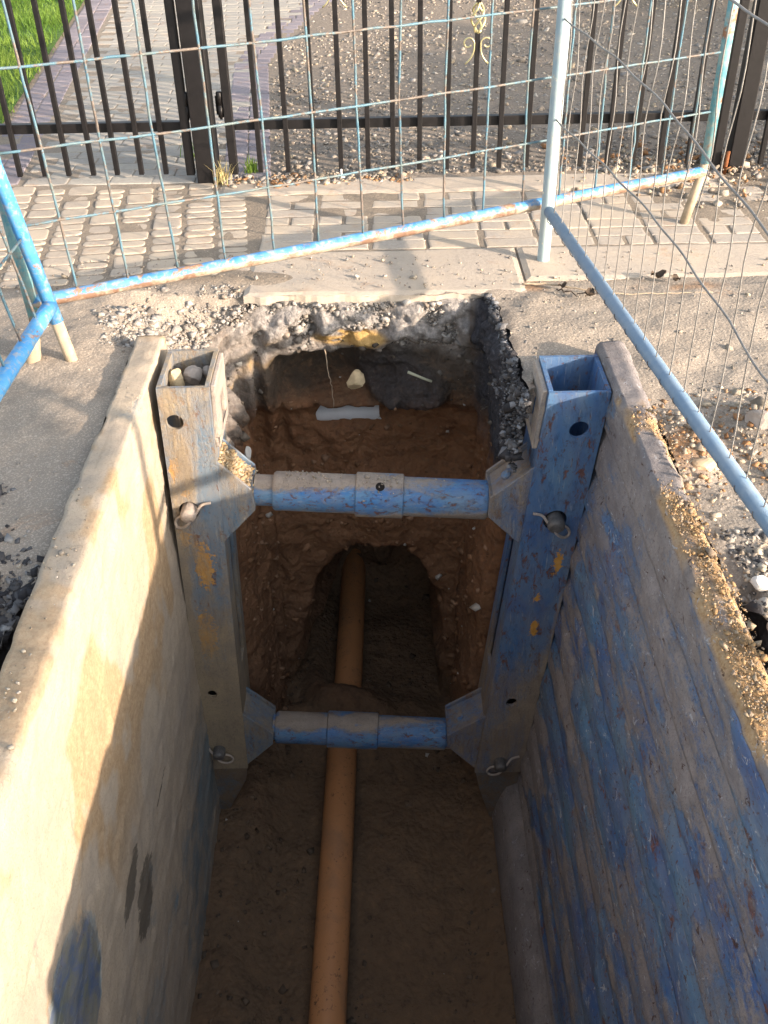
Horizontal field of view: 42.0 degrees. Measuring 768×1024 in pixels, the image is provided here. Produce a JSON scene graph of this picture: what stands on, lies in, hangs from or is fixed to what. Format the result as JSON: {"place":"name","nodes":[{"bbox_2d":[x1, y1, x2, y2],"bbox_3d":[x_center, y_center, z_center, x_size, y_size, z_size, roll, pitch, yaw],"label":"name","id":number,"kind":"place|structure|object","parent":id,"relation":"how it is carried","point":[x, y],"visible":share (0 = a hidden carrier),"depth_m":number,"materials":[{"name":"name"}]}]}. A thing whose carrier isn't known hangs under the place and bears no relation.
{"place":"outdoors","nodes":[
{"label":"outdoors","id":0,"kind":"place"},
{"bbox_2d":[0,0,84,122],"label":"lawn","id":1,"kind":"structure","parent":0,"point":[18,82],"depth_m":6.98,"materials":[{"name":"plant"}]},
{"bbox_2d":[0,183,249,288],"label":"sett pavement","id":2,"kind":"structure","parent":0,"point":[160,224],"depth_m":4.19,"materials":[{"name":"beige stone"}]},
{"bbox_2d":[23,0,312,185],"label":"path","id":3,"kind":"structure","parent":0,"point":[128,167],"depth_m":5.94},
{"bbox_2d":[190,543,516,1023],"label":"trench floor","id":4,"kind":"structure","parent":0,"point":[424,860],"depth_m":4.09,"materials":[{"name":"soil"}]},
{"bbox_2d":[308,548,365,1023],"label":"sewer pipe","id":5,"kind":"object","parent":4,"relation":"on","point":[328,994],"visible":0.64,"depth_m":4.05,"materials":[{"name":"orange plastic"}]},
{"bbox_2d":[198,563,516,1023],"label":"soil clods","id":6,"kind":"object","parent":4,"relation":"on","point":[214,964],"visible":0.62,"depth_m":3.99,"materials":[{"name":"soil"}]},
{"bbox_2d":[0,335,767,1023],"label":"trench shield","id":7,"kind":"object","parent":4,"relation":"on","point":[596,731],"visible":1,"depth_m":2.88,"materials":[{"name":"metal"}]},
{"bbox_2d":[1,342,140,750],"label":"loose sand","id":8,"kind":"structure","parent":7,"relation":"on","point":[14,699],"depth_m":2.10,"materials":[{"name":"beige sand"}]},
{"bbox_2d":[169,368,184,385],"bbox_3d":[-0.658,-0.420,3.162,0.049,0.066,0.064,-13,39,-16],"label":"stone","id":9,"kind":"object","parent":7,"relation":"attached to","point":[175,377],"visible":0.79,"depth_m":3.14,"materials":[{"name":"stone"}]},
{"bbox_2d":[183,365,202,384],"bbox_3d":[-0.602,-0.431,3.179,0.060,0.065,0.059,21,42,27],"label":"stone","id":10,"kind":"object","parent":7,"relation":"on","point":[192,374],"visible":1,"depth_m":3.16,"materials":[{"name":"grey stone"}]},
{"bbox_2d":[202,365,209,377],"bbox_3d":[-0.564,-0.448,3.207,0.037,0.043,0.047,-1,37,0],"label":"stone","id":11,"kind":"object","parent":7,"relation":"in","point":[205,369],"visible":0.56,"depth_m":3.19,"materials":[{"name":"grey stone"}]},
{"bbox_2d":[218,441,257,491],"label":"loose sand","id":12,"kind":"structure","parent":7,"relation":"on","point":[238,465],"depth_m":3.28,"materials":[{"name":"beige sand"}]},
{"bbox_2d":[283,470,444,501],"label":"loose sand","id":13,"kind":"structure","parent":7,"relation":"on","point":[366,477],"depth_m":3.29,"materials":[{"name":"beige sand"}]},
{"bbox_2d":[630,405,767,758],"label":"loose sand","id":14,"kind":"structure","parent":7,"relation":"on","point":[709,553],"depth_m":2.19,"materials":[{"name":"beige sand"}]},
{"bbox_2d":[0,0,767,646],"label":"ground","id":15,"kind":"structure","parent":0,"point":[50,420],"depth_m":3.73,"materials":[{"name":"grey concrete"}]},
{"bbox_2d":[0,159,77,401],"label":"barrier","id":16,"kind":"object","parent":15,"relation":"on","point":[44,315],"visible":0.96,"depth_m":2.93,"materials":[{"name":"blue metal"}]},
{"bbox_2d":[0,0,331,184],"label":"path border","id":17,"kind":"object","parent":15,"relation":"on","point":[64,79],"visible":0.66,"depth_m":6.05,"materials":[{"name":"white concrete"}]},
{"bbox_2d":[241,156,263,173],"bbox_3d":[-0.636,-1.655,4.749,0.120,0.079,0.129,-26,44,-30],"label":"weed","id":18,"kind":"object","parent":17,"relation":"on","point":[251,167],"visible":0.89,"depth_m":4.75,"materials":[{"name":"green plant"}]},
{"bbox_2d":[175,0,220,183],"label":"gate post","id":19,"kind":"object","parent":15,"relation":"on","point":[193,83],"visible":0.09,"depth_m":4.42,"materials":[{"name":"black metal"}]},
{"bbox_2d":[0,0,195,176],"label":"gate","id":20,"kind":"structure","parent":19,"relation":"attached to","point":[83,126],"depth_m":4.47,"materials":[{"name":"black metal"}]},
{"bbox_2d":[211,0,749,173],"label":"gate","id":21,"kind":"structure","parent":19,"relation":"attached to","point":[339,122],"depth_m":4.48,"materials":[{"name":"black metal"}]},
{"bbox_2d":[0,292,531,649],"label":"asphalt crumbs","id":22,"kind":"object","parent":15,"relation":"on","point":[516,404],"visible":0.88,"depth_m":3.15,"materials":[{"name":"grey asphalt"}]},
{"bbox_2d":[0,0,739,363],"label":"barrier","id":23,"kind":"object","parent":15,"relation":"on","point":[240,262],"visible":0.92,"depth_m":3.37,"materials":[{"name":"blue metal"}]},
{"bbox_2d":[0,250,767,581],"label":"pebbles","id":24,"kind":"object","parent":15,"relation":"on","point":[410,286],"visible":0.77,"depth_m":3.69,"materials":[{"name":"stone"}]},
{"bbox_2d":[219,129,767,210],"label":"earth clods","id":25,"kind":"object","parent":15,"relation":"on","point":[647,167],"visible":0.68,"depth_m":4.65,"materials":[{"name":"gravel"}]},
{"bbox_2d":[205,158,247,186],"bbox_3d":[-0.735,-1.575,4.620,0.183,0.109,0.157,-26,44,-30],"label":"weed","id":26,"kind":"object","parent":25,"relation":"on","point":[221,174],"visible":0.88,"depth_m":4.62,"materials":[{"name":"yellow plant"}]},
{"bbox_2d":[259,186,767,251],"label":"paver strip","id":27,"kind":"object","parent":15,"relation":"on","point":[517,233],"visible":0.62,"depth_m":4.19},
{"bbox_2d":[268,0,767,176],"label":"gravel","id":28,"kind":"structure","parent":15,"relation":"on","point":[381,161],"depth_m":5.78,"materials":[{"name":"grey gravel"}]},
{"bbox_2d":[558,282,566,287],"bbox_3d":[0.649,-0.825,3.639,0.027,0.021,0.028,19,41,25],"label":"dead leaf","id":29,"kind":"object","parent":15,"relation":"on","point":[563,285],"visible":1,"depth_m":3.64,"materials":[{"name":"brown plant"}]},
{"bbox_2d":[556,288,596,296],"bbox_3d":[0.695,-0.788,3.592,0.158,0.027,0.041,10,38,14],"label":"twig","id":30,"kind":"object","parent":15,"relation":"on","point":[572,292],"visible":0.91,"depth_m":3.59,"materials":[{"name":"brown wood"}]},
{"bbox_2d":[584,287,594,295],"bbox_3d":[0.735,-0.783,3.577,0.039,0.025,0.040,-10,38,-11],"label":"dead leaf","id":31,"kind":"object","parent":15,"relation":"on","point":[590,291],"visible":1,"depth_m":3.58,"materials":[{"name":"brown plant"}]},
{"bbox_2d":[522,282,712,294],"bbox_3d":[0.842,-0.802,3.615,0.684,0.013,0.065,4,37,7],"label":"twig","id":32,"kind":"object","parent":15,"relation":"on","point":[527,283],"visible":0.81,"depth_m":3.63,"materials":[{"name":"brown wood"}]},
{"bbox_2d":[537,0,767,537],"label":"barrier","id":33,"kind":"object","parent":15,"relation":"on","point":[745,490],"visible":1,"depth_m":2.75,"materials":[{"name":"metal"}]},
{"bbox_2d":[651,269,666,277],"bbox_3d":[1.013,-0.876,3.692,0.048,0.028,0.047,18,41,23],"label":"dead leaf","id":34,"kind":"object","parent":15,"relation":"on","point":[660,273],"visible":0.97,"depth_m":3.70,"materials":[{"name":"brown plant"}]},
{"bbox_2d":[673,274,680,280],"bbox_3d":[1.074,-0.857,3.670,0.031,0.022,0.032,9,38,13],"label":"dead leaf","id":35,"kind":"object","parent":15,"relation":"on","point":[675,277],"visible":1,"depth_m":3.67,"materials":[{"name":"beige plant"}]},
{"bbox_2d":[648,344,767,620],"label":"spoil","id":36,"kind":"object","parent":15,"relation":"on","point":[761,604],"visible":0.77,"depth_m":2.71,"materials":[{"name":"gravel"}]},
{"bbox_2d":[692,458,716,471],"bbox_3d":[0.872,-0.125,2.705,0.083,0.049,0.057,-1,37,0],"label":"stone","id":37,"kind":"object","parent":36,"relation":"on","point":[708,464],"visible":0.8,"depth_m":2.69,"materials":[{"name":"beige stone"}]},
{"bbox_2d":[745,409,767,429],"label":"stone","id":38,"kind":"object","parent":36,"relation":"on","point":[753,416],"visible":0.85,"depth_m":2.80,"materials":[{"name":"beige stone"}]},
{"bbox_2d":[750,575,767,591],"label":"stone","id":39,"kind":"object","parent":36,"relation":"on","point":[759,583],"visible":1,"depth_m":2.30,"materials":[{"name":"white stone"}]},
{"bbox_2d":[722,151,730,174],"bbox_3d":[1.582,-1.612,4.627,0.020,0.110,0.019,13,39,18],"label":"drop bolt","id":40,"kind":"object","parent":15,"relation":"on","point":[726,161],"visible":0.96,"depth_m":4.62,"materials":[{"name":"orange metal"}]},
{"bbox_2d":[722,0,767,172],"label":"gate post","id":41,"kind":"object","parent":15,"relation":"on","point":[737,143],"visible":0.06,"depth_m":4.44,"materials":[{"name":"black metal"}]},
{"bbox_2d":[752,109,767,163],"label":"fence panel","id":42,"kind":"object","parent":15,"relation":"on","point":[762,114],"visible":0.72,"depth_m":4.58,"materials":[{"name":"brown paint"}]},
{"bbox_2d":[0,296,767,774],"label":"trench walls","id":43,"kind":"structure","parent":0,"point":[302,430],"depth_m":4.04,"materials":[{"name":"soil"}]},
{"bbox_2d":[244,446,250,459],"bbox_3d":[-0.515,-0.218,3.782,0.029,0.069,0.040,-1,37,0],"label":"stone","id":44,"kind":"object","parent":43,"relation":"attached to","point":[247,454],"visible":0.73,"depth_m":3.77,"materials":[{"name":"grey stone"}]},
{"bbox_2d":[95,273,474,349],"bbox_3d":[-0.326,-0.661,3.624,1.378,0.250,0.660,-1,37,0],"label":"rubble","id":45,"kind":"object","parent":43,"relation":"on","point":[299,331],"visible":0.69,"depth_m":3.66,"materials":[{"name":"stone"}]},
{"bbox_2d":[324,349,333,407],"bbox_3d":[-0.209,-0.507,3.818,0.026,0.255,0.016,-16,39,-18],"label":"root","id":46,"kind":"object","parent":43,"relation":"hanging from","point":[328,374],"visible":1,"depth_m":3.80,"materials":[{"name":"beige plant"}]},
{"bbox_2d":[316,405,380,420],"bbox_3d":[-0.118,-0.417,4.110,1.021,0.093,0.095,-1,37,0],"label":"duct pipe","id":47,"kind":"object","parent":43,"relation":"attached to","point":[323,413],"visible":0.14,"depth_m":4.07,"materials":[{"name":"grey plastic"}]},
{"bbox_2d":[346,369,364,388],"bbox_3d":[-0.108,-0.502,3.815,0.072,0.083,0.072,-1,37,0],"label":"stone","id":48,"kind":"object","parent":43,"relation":"in","point":[356,379],"visible":1,"depth_m":3.79,"materials":[{"name":"stone"}]},
{"bbox_2d":[226,338,499,762],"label":"bedded stones","id":49,"kind":"object","parent":43,"relation":"in","point":[306,547],"visible":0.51,"depth_m":4.14,"materials":[{"name":"brown stone"}]},
{"bbox_2d":[407,371,431,382],"bbox_3d":[0.135,-0.510,3.772,0.095,0.046,0.012,3,37,6],"label":"stick","id":50,"kind":"object","parent":43,"relation":"in","point":[417,376],"visible":1,"depth_m":3.77,"materials":[{"name":"beige wood"}]},
{"bbox_2d":[243,248,526,305],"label":"kerb slab","id":51,"kind":"structure","parent":0,"point":[332,284],"depth_m":3.77,"materials":[{"name":"concrete"}]},
{"bbox_2d":[220,171,732,196],"bbox_3d":[0.411,-1.496,4.593,2.320,0.048,0.202,-1,37,0],"label":"threshold","id":52,"kind":"object","parent":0,"point":[461,184],"visible":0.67,"depth_m":4.56,"materials":[{"name":"concrete"}]},
{"bbox_2d":[516,243,767,280],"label":"kerb slab","id":53,"kind":"structure","parent":0,"point":[533,267],"depth_m":3.84,"materials":[{"name":"concrete"}]}
]}

